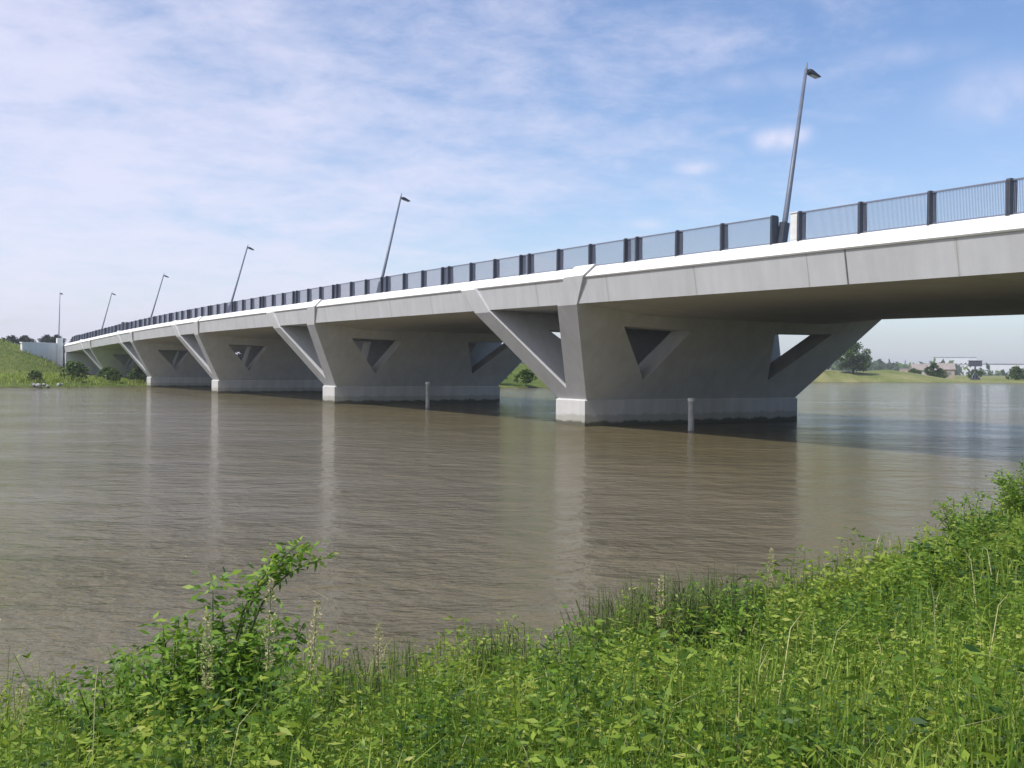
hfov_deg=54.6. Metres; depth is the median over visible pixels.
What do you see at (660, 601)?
grass plume
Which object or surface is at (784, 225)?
street lamp
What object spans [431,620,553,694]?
reed clump
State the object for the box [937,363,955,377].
house
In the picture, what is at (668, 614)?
reed clump
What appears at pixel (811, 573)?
reed clump
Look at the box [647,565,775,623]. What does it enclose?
reed clump
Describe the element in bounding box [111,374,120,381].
shore bush
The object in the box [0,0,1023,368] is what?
sky
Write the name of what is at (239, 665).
willow sapling
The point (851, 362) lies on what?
deciduous tree
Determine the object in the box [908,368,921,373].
hedge tree
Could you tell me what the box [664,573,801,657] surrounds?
leafy bush
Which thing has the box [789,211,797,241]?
cabinet
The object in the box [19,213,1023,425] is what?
bridge
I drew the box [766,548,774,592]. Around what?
grass plume
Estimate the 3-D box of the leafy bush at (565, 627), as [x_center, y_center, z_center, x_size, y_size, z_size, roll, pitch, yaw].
[0.563,2.296,8.149,0.912,0.830,0.993,1,1,0]
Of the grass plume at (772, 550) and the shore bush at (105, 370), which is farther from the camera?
the shore bush at (105, 370)
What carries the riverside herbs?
on the ground at (826, 376)
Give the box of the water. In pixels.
[0,382,1023,727]
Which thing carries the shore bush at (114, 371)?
on the ground at (826, 376)
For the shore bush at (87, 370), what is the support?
on the ground at (826, 376)
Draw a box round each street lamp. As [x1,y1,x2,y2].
[58,293,61,337]
[101,293,115,328]
[150,275,168,316]
[230,246,253,303]
[377,193,409,292]
[778,63,820,242]
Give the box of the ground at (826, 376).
[0,342,1023,765]
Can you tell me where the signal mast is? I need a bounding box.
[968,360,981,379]
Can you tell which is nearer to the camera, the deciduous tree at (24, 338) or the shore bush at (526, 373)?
the shore bush at (526, 373)
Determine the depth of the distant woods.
999.21 m
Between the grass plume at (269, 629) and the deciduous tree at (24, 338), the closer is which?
the grass plume at (269, 629)
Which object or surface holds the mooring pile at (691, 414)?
in the water
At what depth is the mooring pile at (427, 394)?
82.28 m
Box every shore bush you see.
[27,370,43,380]
[58,360,87,379]
[65,362,90,376]
[96,367,112,377]
[104,368,123,381]
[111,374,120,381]
[126,366,146,381]
[513,368,537,386]
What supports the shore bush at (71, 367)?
on the ground at (826, 376)
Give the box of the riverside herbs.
[0,474,1023,767]
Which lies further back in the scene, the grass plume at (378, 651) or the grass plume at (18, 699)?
the grass plume at (378, 651)
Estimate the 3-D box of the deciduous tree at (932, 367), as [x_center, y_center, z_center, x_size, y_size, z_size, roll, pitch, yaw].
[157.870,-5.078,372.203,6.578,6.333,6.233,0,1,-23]
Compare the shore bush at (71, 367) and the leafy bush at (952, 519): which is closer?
the leafy bush at (952, 519)
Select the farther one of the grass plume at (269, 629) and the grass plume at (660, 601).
the grass plume at (660, 601)
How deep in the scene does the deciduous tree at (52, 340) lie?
314.81 m
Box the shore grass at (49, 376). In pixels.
[0,340,1016,387]
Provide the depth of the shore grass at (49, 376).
159.09 m
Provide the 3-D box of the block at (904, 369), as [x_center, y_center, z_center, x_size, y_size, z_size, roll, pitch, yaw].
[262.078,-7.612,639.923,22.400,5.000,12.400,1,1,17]
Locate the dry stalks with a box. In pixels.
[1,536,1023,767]
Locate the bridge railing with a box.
[72,177,1023,341]
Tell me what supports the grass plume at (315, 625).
on the ground at (826, 376)
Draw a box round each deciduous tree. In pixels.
[6,335,19,343]
[16,335,35,343]
[38,334,51,342]
[48,334,66,342]
[235,352,244,359]
[836,342,872,373]
[924,362,942,376]
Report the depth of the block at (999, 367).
974.61 m
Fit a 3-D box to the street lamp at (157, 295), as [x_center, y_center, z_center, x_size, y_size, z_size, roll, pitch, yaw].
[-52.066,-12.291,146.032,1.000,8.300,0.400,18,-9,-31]
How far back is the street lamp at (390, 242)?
76.03 m
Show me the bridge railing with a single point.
(386, 283)
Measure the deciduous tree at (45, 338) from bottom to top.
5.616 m
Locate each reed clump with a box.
[291,632,418,720]
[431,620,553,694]
[545,559,748,665]
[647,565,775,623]
[753,551,872,605]
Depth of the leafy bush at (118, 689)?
6.79 m
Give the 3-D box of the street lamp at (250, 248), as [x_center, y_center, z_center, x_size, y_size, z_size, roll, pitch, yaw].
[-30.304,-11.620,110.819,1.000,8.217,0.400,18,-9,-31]
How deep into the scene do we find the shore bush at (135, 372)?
162.68 m
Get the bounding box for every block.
[899,368,909,371]
[933,357,976,363]
[955,364,1023,375]
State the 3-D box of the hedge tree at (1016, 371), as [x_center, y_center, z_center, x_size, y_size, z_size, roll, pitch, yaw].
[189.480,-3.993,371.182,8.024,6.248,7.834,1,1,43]
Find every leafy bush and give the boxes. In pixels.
[28,642,195,762]
[525,609,629,697]
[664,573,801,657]
[930,492,1021,542]
[969,459,1023,519]
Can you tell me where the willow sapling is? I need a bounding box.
[114,536,338,759]
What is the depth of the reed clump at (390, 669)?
8.96 m
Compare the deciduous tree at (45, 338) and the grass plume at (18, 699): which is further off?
the deciduous tree at (45, 338)
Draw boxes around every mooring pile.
[425,382,429,407]
[688,398,694,430]
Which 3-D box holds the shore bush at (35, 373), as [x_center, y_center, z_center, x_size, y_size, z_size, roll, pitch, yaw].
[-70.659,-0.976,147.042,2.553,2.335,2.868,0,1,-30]
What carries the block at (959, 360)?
on the ground at (826, 376)
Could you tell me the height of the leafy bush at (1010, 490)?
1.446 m
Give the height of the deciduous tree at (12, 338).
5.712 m
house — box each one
[909,364,935,375]
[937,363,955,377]
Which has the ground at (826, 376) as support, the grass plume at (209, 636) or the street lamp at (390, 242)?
the grass plume at (209, 636)
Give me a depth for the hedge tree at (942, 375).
397.36 m
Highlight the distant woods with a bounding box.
[520,357,1008,375]
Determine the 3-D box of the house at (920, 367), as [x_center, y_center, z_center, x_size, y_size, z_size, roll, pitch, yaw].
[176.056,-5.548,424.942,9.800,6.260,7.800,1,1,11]
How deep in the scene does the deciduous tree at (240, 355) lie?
387.95 m
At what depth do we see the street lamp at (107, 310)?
180.81 m
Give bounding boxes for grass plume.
[12,682,28,757]
[199,611,215,754]
[262,577,277,718]
[304,600,321,746]
[373,622,385,701]
[654,575,665,664]
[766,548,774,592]
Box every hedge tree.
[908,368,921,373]
[936,370,947,377]
[965,369,982,377]
[1005,365,1023,379]
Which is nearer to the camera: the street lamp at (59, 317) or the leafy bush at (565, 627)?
the leafy bush at (565, 627)
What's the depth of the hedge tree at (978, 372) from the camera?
391.07 m

